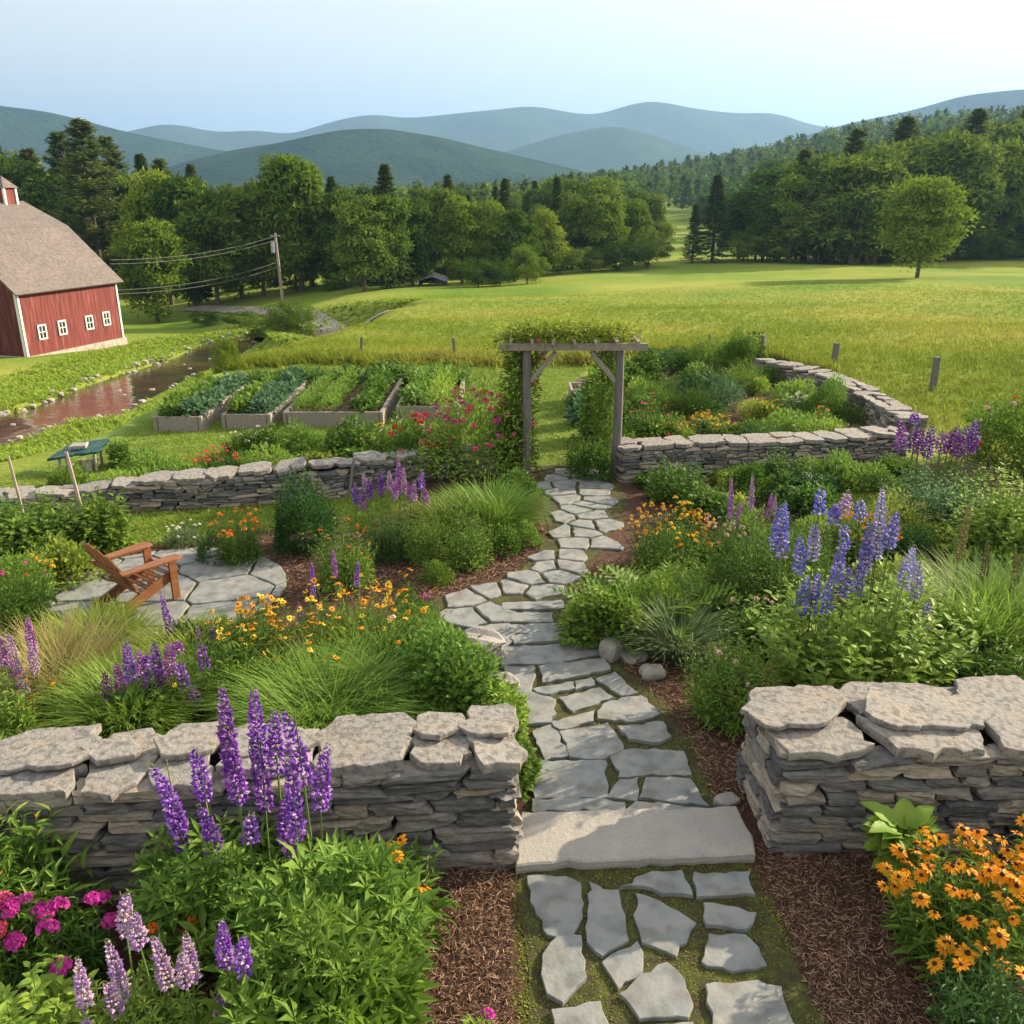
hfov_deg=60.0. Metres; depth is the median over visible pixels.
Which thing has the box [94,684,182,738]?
garden plant
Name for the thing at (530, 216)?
broadleaf tree
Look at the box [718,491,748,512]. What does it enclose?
garden plant
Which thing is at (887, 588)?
garden plant
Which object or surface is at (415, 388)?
vegetable row
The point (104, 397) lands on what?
river
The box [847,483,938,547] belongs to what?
garden plant
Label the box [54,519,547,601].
bark mulch
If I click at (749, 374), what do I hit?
garden plant
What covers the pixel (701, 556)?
garden plant
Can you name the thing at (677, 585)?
fern
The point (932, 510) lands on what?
garden plant
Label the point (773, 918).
path moss
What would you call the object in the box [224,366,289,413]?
vegetable row
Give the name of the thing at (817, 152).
pine tree
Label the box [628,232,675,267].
bush
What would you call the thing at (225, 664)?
flowering plant
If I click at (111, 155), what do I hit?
pine tree
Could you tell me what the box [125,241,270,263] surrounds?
overhead cable
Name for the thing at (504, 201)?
conifer tree
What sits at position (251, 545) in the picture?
flowering plant
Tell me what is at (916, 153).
broadleaf tree
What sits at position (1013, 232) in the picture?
broadleaf tree
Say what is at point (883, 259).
bush
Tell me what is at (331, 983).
leafy perennial
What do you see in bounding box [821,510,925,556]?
garden plant
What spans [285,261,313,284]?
broadleaf tree
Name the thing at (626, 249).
bush
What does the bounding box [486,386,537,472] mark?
climbing plant
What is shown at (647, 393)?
garden plant
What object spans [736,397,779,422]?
garden plant
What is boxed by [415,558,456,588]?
ground cover plant
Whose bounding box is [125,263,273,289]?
overhead cable
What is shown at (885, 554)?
garden plant
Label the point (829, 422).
garden plant
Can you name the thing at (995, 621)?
ornamental grass
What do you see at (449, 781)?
stone wall
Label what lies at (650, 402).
garden plant
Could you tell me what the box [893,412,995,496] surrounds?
lupine
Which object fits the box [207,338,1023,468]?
verge grass
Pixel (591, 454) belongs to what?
shrub
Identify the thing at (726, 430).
garden plant
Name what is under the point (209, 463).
flowering plant
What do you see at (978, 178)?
broadleaf tree
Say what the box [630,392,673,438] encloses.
flowering plant
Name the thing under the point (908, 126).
pine tree
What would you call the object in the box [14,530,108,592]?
shrub
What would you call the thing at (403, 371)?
vegetable plant
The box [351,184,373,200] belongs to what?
broadleaf tree
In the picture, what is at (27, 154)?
pine tree
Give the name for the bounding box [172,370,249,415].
vegetable row
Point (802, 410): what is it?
garden plant
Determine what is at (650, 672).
rock
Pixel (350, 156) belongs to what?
hill
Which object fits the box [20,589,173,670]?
ornamental grass
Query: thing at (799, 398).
flowering plant
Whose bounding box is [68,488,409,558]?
lawn strip
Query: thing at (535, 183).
conifer tree
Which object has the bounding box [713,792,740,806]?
rock
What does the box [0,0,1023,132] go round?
sky
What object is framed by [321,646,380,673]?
garden plant
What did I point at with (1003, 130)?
broadleaf tree
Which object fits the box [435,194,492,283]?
broadleaf tree
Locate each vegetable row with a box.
[154,375,226,416]
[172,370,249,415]
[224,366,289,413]
[244,365,305,415]
[291,368,339,411]
[313,364,363,411]
[345,358,399,412]
[397,366,438,406]
[422,363,459,405]
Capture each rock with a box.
[462,626,506,667]
[493,672,519,689]
[599,637,626,662]
[620,648,647,664]
[639,663,665,681]
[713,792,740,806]
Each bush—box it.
[187,310,222,325]
[194,371,205,377]
[208,336,240,371]
[215,307,261,324]
[236,310,288,339]
[250,276,278,290]
[259,300,307,332]
[269,277,290,287]
[283,302,318,334]
[284,277,309,290]
[309,281,318,286]
[318,272,348,290]
[344,274,372,287]
[366,397,477,484]
[404,355,542,487]
[420,260,445,274]
[441,263,460,278]
[448,259,476,278]
[455,257,508,286]
[483,262,518,285]
[504,243,551,283]
[548,247,585,273]
[575,245,610,271]
[588,237,624,267]
[595,236,650,270]
[627,241,663,262]
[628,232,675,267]
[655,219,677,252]
[720,230,776,261]
[743,236,787,261]
[791,239,819,261]
[806,244,835,262]
[854,244,896,261]
[878,244,924,261]
[892,242,961,261]
[932,229,993,260]
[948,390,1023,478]
[960,232,1012,259]
[989,235,1023,258]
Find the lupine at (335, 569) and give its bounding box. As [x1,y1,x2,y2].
[293,546,359,629]
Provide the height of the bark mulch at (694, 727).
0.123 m
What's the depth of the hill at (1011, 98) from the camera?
2031.51 m
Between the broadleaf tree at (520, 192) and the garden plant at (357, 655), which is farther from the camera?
the broadleaf tree at (520, 192)
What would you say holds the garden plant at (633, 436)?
on the soil ground at (736, 415)
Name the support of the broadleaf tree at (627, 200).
on the ground at (676, 269)
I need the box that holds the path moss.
[421,465,837,1023]
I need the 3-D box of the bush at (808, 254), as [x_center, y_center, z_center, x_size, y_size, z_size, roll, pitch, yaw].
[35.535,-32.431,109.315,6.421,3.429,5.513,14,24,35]
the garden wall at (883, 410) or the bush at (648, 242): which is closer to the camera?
the garden wall at (883, 410)
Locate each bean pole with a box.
[7,456,23,513]
[64,452,81,512]
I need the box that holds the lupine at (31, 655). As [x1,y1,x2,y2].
[0,614,42,723]
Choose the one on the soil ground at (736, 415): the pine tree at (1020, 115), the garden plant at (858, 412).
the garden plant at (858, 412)
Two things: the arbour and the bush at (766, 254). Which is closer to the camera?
the arbour
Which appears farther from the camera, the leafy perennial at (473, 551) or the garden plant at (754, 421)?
the garden plant at (754, 421)
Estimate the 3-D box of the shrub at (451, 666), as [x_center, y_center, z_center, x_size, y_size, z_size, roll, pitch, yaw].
[-0.665,1.458,7.745,1.443,0.874,1.002,18,27,41]
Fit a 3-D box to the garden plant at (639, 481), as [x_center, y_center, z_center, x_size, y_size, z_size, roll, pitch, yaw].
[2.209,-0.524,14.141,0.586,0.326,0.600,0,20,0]
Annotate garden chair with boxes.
[82,542,181,612]
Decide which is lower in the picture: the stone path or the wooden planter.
the stone path
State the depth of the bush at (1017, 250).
117.72 m
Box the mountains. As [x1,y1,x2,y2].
[127,102,827,155]
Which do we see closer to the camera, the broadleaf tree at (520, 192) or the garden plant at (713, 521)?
the garden plant at (713, 521)
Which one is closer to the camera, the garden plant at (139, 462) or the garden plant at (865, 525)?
the garden plant at (865, 525)
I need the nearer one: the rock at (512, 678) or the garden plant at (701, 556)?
the rock at (512, 678)
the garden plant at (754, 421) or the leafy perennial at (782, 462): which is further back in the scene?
the garden plant at (754, 421)
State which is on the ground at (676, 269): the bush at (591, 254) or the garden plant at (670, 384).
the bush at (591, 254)
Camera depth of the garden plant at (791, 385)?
19.68 m
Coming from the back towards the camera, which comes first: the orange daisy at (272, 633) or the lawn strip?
the lawn strip
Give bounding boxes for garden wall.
[0,444,513,512]
[609,425,909,482]
[751,358,927,445]
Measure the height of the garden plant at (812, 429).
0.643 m
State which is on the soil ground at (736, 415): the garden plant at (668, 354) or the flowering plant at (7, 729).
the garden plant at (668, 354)
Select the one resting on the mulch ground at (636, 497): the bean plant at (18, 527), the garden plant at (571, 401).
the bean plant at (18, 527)
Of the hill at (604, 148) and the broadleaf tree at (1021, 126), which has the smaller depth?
the broadleaf tree at (1021, 126)
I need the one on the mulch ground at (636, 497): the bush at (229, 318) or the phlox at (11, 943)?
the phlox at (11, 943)
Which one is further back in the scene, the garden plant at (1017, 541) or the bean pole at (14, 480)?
the bean pole at (14, 480)
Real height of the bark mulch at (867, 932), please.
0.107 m
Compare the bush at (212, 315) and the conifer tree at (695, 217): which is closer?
the bush at (212, 315)
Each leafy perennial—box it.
[0,812,42,975]
[0,953,100,1023]
[193,889,442,1023]
[200,826,441,1015]
[359,510,409,566]
[395,506,450,566]
[434,506,497,574]
[676,623,787,742]
[687,507,814,617]
[759,443,794,479]
[760,507,856,600]
[874,457,992,540]
[906,624,979,686]
[936,453,1023,579]
[952,635,1023,679]
[1002,804,1023,857]
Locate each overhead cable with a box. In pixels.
[125,236,273,259]
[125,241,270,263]
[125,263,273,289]
[125,267,276,293]
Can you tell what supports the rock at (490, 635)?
on the mulch ground at (636, 497)
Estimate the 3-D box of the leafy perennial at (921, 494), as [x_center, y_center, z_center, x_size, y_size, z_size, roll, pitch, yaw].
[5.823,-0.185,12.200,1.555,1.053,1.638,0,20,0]
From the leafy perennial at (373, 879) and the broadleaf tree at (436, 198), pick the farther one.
the broadleaf tree at (436, 198)
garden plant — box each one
[0,597,66,651]
[33,656,80,689]
[41,460,99,486]
[78,463,162,483]
[82,601,137,628]
[83,615,139,650]
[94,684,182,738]
[104,438,136,467]
[115,445,173,476]
[149,464,179,471]
[162,615,232,655]
[163,662,219,713]
[192,659,227,691]
[202,609,261,657]
[227,642,304,717]
[228,449,274,466]
[245,441,309,464]
[272,416,323,455]
[299,450,332,459]
[302,446,347,463]
[306,689,360,727]
[312,434,331,451]
[314,440,336,453]
[319,412,378,457]
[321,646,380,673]
[329,625,381,658]
[354,421,390,450]
[371,609,426,637]
[379,659,407,700]
[383,599,446,633]
[562,391,579,412]
[563,384,593,425]
[575,360,606,440]
[582,429,639,453]
[622,397,659,426]
[622,408,654,432]
[622,417,640,437]
[623,347,669,393]
[623,366,657,391]
[623,375,647,401]
[624,375,667,409]
[626,372,684,411]
[627,395,665,419]
[629,390,661,412]
[632,544,703,586]
[633,468,666,488]
[634,415,671,437]
[642,517,710,550]
[648,344,692,373]
[649,537,717,574]
[658,377,684,401]
[661,398,701,417]
[666,335,730,372]
[666,422,695,438]
[667,372,717,418]
[668,358,720,386]
[674,369,736,401]
[680,413,724,434]
[682,358,726,380]
[689,399,738,418]
[693,364,751,410]
[693,408,731,424]
[694,488,725,513]
[699,512,726,530]
[700,536,747,572]
[704,579,764,611]
[708,464,740,487]
[709,354,740,375]
[710,467,723,478]
[714,323,757,373]
[714,499,754,519]
[715,471,746,494]
[716,363,757,388]
[717,330,766,370]
[717,416,767,434]
[718,419,757,435]
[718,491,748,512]
[722,356,769,392]
[723,463,748,483]
[723,503,778,546]
[729,538,807,588]
[733,480,783,504]
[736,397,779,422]
[738,539,772,573]
[740,418,780,433]
[743,422,775,433]
[746,358,777,385]
[746,457,803,483]
[750,468,793,500]
[752,393,782,411]
[761,363,788,387]
[768,476,843,520]
[770,374,817,396]
[771,382,822,401]
[775,388,831,414]
[779,402,809,416]
[780,408,808,426]
[788,507,846,550]
[789,416,829,432]
[796,459,848,490]
[800,415,848,431]
[802,371,850,420]
[815,393,853,415]
[817,411,846,431]
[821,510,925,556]
[830,506,896,559]
[835,398,868,426]
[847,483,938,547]
[848,516,887,544]
[856,552,929,606]
[863,535,910,565]
[868,555,932,598]
[872,582,905,611]
[873,448,908,478]
[884,456,921,479]
[891,496,961,531]
[903,511,957,556]
[940,477,990,536]
[947,530,1023,580]
[951,553,1023,589]
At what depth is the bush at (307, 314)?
64.73 m
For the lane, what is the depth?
81.75 m
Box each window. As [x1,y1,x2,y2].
[37,324,47,339]
[57,320,67,335]
[84,315,94,329]
[102,311,110,325]
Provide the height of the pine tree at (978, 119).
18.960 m
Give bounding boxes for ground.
[0,171,1023,514]
[0,457,1023,1023]
[567,367,863,444]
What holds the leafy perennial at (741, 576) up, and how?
on the mulch ground at (636, 497)
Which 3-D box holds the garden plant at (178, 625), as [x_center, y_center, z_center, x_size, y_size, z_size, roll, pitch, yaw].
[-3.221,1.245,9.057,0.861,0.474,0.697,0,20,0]
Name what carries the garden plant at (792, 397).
on the soil ground at (736, 415)
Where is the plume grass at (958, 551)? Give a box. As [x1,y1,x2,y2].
[952,501,1023,604]
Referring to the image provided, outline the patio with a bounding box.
[42,548,288,641]
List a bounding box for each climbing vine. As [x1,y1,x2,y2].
[481,311,656,356]
[495,319,545,473]
[586,325,630,463]
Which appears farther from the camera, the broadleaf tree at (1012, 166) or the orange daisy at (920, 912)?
the broadleaf tree at (1012, 166)
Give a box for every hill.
[0,106,226,178]
[134,129,590,187]
[505,127,711,173]
[706,89,1023,174]
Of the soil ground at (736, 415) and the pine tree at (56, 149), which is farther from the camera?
the pine tree at (56, 149)
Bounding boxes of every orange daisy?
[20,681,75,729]
[205,593,301,676]
[265,573,432,667]
[383,568,436,624]
[875,824,1023,998]
[919,929,1023,1023]
[990,813,1023,930]
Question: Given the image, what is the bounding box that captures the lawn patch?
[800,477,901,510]
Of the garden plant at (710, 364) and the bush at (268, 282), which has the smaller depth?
the garden plant at (710, 364)
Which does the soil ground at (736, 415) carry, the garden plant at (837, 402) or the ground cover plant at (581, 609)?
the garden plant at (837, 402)
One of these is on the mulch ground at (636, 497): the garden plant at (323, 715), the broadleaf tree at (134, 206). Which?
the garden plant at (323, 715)
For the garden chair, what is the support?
on the patio
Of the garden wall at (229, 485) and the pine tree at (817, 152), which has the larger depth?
the pine tree at (817, 152)
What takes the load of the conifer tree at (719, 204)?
on the ground at (676, 269)
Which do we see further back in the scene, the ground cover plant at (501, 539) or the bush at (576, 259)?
the bush at (576, 259)
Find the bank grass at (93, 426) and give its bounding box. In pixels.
[0,296,423,461]
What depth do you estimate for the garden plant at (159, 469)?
14.07 m
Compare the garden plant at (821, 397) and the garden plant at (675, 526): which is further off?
the garden plant at (821, 397)
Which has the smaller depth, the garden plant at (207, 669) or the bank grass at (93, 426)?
the garden plant at (207, 669)
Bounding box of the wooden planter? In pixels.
[568,382,596,398]
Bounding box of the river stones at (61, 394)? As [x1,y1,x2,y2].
[0,325,343,441]
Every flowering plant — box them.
[0,548,57,647]
[0,661,49,739]
[0,801,128,960]
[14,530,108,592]
[144,916,207,995]
[154,609,284,722]
[160,519,206,549]
[163,454,206,470]
[192,444,248,467]
[208,507,264,567]
[220,431,255,456]
[236,422,282,451]
[307,517,379,595]
[358,416,419,451]
[363,827,461,945]
[422,594,435,610]
[459,1007,501,1023]
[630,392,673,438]
[655,411,697,438]
[672,479,736,528]
[682,409,736,434]
[696,511,745,561]
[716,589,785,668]
[741,376,772,395]
[749,395,788,422]
[758,406,818,431]
[780,392,812,412]
[807,404,832,423]
[831,506,903,567]
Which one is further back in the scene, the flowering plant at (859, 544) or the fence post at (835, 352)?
the fence post at (835, 352)
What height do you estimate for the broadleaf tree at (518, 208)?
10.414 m
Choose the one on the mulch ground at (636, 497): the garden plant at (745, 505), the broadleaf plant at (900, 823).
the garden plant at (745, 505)
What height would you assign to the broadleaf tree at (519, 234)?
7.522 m
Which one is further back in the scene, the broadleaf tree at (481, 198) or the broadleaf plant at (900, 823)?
the broadleaf tree at (481, 198)
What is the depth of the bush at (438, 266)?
97.34 m
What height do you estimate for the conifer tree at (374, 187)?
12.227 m
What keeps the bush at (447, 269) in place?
on the ground at (676, 269)
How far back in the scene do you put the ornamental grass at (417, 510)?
12.06 m
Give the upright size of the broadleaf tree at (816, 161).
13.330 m
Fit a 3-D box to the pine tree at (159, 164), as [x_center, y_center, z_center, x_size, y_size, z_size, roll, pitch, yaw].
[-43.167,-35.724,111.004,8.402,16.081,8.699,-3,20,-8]
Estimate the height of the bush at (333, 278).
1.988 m
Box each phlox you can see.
[0,891,41,997]
[18,890,117,991]
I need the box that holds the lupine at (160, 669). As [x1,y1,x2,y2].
[100,638,211,733]
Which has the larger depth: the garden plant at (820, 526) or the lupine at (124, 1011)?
the garden plant at (820, 526)
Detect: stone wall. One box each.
[0,703,527,902]
[735,675,1023,857]
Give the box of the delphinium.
[743,482,993,688]
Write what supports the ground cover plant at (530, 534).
on the mulch ground at (636, 497)
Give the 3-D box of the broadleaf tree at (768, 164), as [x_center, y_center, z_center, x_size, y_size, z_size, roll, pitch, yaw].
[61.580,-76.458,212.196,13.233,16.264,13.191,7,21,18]
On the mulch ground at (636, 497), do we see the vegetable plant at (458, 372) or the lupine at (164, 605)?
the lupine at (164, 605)
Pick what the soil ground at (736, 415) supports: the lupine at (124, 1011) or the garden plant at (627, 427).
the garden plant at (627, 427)
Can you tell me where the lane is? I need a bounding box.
[181,305,390,337]
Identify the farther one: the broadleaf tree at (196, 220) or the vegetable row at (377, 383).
the broadleaf tree at (196, 220)
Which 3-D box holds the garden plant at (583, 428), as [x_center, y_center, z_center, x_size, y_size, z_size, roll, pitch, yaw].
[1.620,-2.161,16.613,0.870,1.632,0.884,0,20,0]
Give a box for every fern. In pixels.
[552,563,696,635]
[570,560,744,642]
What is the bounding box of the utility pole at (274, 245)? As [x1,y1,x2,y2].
[270,233,283,302]
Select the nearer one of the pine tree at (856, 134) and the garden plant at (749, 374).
the garden plant at (749, 374)
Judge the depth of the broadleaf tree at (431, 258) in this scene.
97.51 m
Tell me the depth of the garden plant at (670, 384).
19.89 m
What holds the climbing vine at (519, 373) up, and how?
attached to the arbour
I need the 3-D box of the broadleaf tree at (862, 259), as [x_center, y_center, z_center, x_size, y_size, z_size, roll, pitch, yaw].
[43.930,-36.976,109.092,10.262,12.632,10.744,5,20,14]
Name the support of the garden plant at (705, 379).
on the soil ground at (736, 415)
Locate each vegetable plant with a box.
[240,365,275,384]
[293,364,341,386]
[329,361,373,382]
[367,361,421,386]
[422,357,475,389]
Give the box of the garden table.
[47,438,109,471]
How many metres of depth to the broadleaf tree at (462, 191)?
177.44 m
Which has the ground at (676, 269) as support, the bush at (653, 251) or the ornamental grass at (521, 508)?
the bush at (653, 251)
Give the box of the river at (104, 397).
[0,330,338,445]
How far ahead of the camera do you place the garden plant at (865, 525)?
11.51 m
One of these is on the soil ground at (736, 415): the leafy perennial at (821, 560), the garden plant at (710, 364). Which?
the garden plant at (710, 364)
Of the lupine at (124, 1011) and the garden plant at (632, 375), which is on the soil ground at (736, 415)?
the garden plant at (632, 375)
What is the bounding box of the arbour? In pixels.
[500,329,647,477]
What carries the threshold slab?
on the stone path
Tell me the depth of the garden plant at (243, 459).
14.64 m
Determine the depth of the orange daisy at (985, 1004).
4.70 m
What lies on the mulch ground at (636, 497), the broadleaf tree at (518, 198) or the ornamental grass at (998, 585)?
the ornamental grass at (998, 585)
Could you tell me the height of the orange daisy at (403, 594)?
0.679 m
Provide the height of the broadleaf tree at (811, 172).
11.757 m
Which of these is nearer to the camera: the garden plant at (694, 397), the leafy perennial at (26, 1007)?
the leafy perennial at (26, 1007)
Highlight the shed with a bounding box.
[416,272,448,285]
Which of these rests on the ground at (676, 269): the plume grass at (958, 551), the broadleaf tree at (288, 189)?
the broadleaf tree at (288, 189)
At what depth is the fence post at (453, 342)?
24.92 m
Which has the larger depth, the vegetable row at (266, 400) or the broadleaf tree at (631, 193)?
the broadleaf tree at (631, 193)
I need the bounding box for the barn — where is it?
[0,176,127,356]
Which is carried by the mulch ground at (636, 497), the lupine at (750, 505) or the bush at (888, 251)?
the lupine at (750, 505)
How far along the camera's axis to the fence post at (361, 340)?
25.21 m
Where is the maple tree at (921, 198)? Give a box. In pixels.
[874,173,985,277]
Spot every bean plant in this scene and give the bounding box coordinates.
[0,490,99,565]
[0,498,13,532]
[66,486,144,554]
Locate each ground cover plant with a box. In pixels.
[193,523,238,564]
[358,602,491,669]
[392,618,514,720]
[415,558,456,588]
[463,671,533,743]
[488,523,522,558]
[507,518,544,549]
[514,727,550,802]
[551,584,657,656]
[759,568,837,627]
[764,468,840,500]
[786,444,878,493]
[838,457,908,493]
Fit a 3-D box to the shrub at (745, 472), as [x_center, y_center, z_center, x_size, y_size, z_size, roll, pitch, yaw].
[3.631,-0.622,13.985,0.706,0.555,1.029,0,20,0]
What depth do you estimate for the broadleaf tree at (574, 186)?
136.89 m
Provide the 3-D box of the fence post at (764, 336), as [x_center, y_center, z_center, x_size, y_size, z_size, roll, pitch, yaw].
[7.211,-4.676,25.516,0.105,0.822,0.119,18,28,40]
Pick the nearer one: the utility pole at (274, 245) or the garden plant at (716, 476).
the garden plant at (716, 476)
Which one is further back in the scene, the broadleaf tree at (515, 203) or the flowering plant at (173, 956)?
the broadleaf tree at (515, 203)
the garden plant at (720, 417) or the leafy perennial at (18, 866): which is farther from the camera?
the garden plant at (720, 417)
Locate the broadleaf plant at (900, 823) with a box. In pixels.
[856,797,951,892]
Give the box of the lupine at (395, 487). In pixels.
[345,456,429,535]
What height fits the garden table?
0.489 m
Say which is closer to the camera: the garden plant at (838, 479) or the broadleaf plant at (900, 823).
the broadleaf plant at (900, 823)
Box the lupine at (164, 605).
[159,590,216,655]
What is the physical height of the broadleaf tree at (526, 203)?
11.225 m
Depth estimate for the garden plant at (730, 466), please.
14.44 m
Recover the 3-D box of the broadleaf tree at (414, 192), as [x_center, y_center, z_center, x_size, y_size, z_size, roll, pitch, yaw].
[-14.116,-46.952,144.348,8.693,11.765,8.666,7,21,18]
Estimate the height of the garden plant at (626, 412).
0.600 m
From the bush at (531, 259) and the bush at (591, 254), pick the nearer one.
the bush at (531, 259)
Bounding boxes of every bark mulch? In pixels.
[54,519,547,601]
[117,866,517,1023]
[574,559,1023,813]
[754,840,1023,1023]
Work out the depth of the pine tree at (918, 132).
190.37 m
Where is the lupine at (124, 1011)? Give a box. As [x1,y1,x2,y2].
[47,889,252,1023]
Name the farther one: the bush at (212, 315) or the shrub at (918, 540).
the bush at (212, 315)
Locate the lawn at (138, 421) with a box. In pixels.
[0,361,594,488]
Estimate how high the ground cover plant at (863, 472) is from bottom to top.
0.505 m
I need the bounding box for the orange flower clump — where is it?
[620,496,720,577]
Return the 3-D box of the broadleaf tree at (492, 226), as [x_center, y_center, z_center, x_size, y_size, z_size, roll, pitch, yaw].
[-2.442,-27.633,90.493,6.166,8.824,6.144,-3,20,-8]
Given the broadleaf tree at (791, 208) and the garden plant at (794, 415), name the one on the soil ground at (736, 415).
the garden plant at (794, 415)
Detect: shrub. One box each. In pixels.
[0,542,63,619]
[269,460,340,557]
[489,464,542,499]
[562,430,612,481]
[637,454,713,505]
[721,458,768,494]
[874,518,939,567]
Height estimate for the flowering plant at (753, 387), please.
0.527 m
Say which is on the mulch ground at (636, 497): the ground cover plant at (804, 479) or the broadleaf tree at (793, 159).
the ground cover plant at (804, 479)
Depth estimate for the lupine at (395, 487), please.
12.10 m
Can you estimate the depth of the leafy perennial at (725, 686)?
7.63 m
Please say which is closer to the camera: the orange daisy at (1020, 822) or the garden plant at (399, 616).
the orange daisy at (1020, 822)
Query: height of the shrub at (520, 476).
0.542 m
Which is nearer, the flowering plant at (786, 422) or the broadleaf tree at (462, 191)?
the flowering plant at (786, 422)
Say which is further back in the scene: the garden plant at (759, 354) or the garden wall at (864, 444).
the garden plant at (759, 354)
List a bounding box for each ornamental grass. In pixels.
[0,596,175,720]
[11,636,230,738]
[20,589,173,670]
[109,606,262,674]
[192,625,443,732]
[277,609,472,717]
[394,487,517,543]
[415,471,560,542]
[871,538,1023,672]
[938,549,1023,637]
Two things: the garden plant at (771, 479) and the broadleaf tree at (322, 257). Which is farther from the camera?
the broadleaf tree at (322, 257)
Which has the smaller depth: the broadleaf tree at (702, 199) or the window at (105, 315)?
the window at (105, 315)
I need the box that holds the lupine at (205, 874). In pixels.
[123,679,331,984]
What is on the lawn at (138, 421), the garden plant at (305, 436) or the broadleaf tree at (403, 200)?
the garden plant at (305, 436)
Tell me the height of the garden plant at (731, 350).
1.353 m
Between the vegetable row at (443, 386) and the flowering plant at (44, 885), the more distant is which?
the vegetable row at (443, 386)
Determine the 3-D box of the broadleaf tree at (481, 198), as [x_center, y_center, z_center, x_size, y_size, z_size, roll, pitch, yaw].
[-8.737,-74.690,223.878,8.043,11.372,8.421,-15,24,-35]
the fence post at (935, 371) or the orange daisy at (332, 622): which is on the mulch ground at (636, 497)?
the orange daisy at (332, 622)
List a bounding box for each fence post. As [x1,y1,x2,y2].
[360,337,362,351]
[452,338,455,352]
[760,335,766,345]
[831,343,839,362]
[929,357,940,390]
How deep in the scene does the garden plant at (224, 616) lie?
8.98 m
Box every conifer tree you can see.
[131,153,150,182]
[185,164,199,178]
[315,176,348,280]
[355,164,421,287]
[372,185,377,194]
[442,174,455,273]
[466,194,471,203]
[489,185,499,207]
[496,178,514,215]
[531,180,538,188]
[547,176,563,264]
[678,204,704,262]
[690,174,735,261]
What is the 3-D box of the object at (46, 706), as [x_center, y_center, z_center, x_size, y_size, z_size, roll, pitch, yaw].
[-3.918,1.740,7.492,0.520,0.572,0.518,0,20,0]
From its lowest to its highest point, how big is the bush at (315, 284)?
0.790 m
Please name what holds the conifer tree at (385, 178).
on the ground at (676, 269)
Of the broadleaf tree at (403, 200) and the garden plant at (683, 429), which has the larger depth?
the broadleaf tree at (403, 200)
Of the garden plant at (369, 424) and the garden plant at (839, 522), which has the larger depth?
the garden plant at (369, 424)
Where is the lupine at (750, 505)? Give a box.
[727,473,776,543]
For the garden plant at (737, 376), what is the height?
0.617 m
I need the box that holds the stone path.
[428,465,824,1023]
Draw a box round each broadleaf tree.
[0,149,45,201]
[9,157,94,250]
[88,169,150,294]
[109,216,192,321]
[113,165,173,304]
[147,170,214,305]
[170,176,261,304]
[202,184,275,298]
[232,174,275,295]
[242,150,334,291]
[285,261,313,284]
[304,185,362,287]
[304,211,346,283]
[306,217,333,284]
[323,193,399,291]
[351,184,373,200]
[361,192,414,288]
[395,197,443,285]
[399,197,409,202]
[406,186,433,199]
[408,197,442,270]
[422,186,464,277]
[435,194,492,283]
[451,185,474,199]
[465,197,514,282]
[469,194,484,202]
[487,207,544,282]
[510,192,521,205]
[511,194,520,208]
[515,193,526,210]
[516,189,525,201]
[520,186,544,215]
[523,175,568,214]
[525,202,557,238]
[530,205,570,275]
[553,176,584,207]
[553,189,593,268]
[576,175,627,204]
[577,193,630,268]
[617,187,630,206]
[618,198,653,261]
[622,187,638,200]
[635,190,669,242]
[647,226,658,240]
[691,191,715,225]
[713,193,751,258]
[727,164,809,261]
[742,157,788,190]
[742,184,787,261]
[758,171,832,262]
[765,165,836,261]
[783,156,795,166]
[784,150,820,170]
[792,150,878,261]
[793,161,852,262]
[796,149,914,264]
[839,138,932,263]
[860,246,883,262]
[875,132,954,157]
[885,144,986,257]
[919,126,1012,261]
[950,131,1023,256]
[957,136,1023,258]
[961,117,1023,253]
[989,123,1023,256]
[992,127,1023,257]
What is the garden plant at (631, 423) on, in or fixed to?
on the soil ground at (736, 415)
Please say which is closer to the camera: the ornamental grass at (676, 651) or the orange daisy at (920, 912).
the orange daisy at (920, 912)
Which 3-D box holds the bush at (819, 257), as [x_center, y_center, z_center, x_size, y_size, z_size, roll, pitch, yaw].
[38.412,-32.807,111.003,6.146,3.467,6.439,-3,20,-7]
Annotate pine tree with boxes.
[13,147,51,214]
[38,130,97,245]
[41,117,124,275]
[78,135,134,290]
[147,158,176,287]
[793,148,815,258]
[814,149,822,157]
[843,128,873,155]
[884,115,922,143]
[912,128,922,138]
[956,107,1003,257]
[1010,105,1023,251]
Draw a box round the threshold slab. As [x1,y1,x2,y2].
[515,806,754,873]
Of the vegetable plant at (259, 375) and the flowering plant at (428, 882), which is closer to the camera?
the flowering plant at (428, 882)
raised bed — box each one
[152,380,251,431]
[221,379,309,428]
[283,374,403,426]
[396,378,464,420]

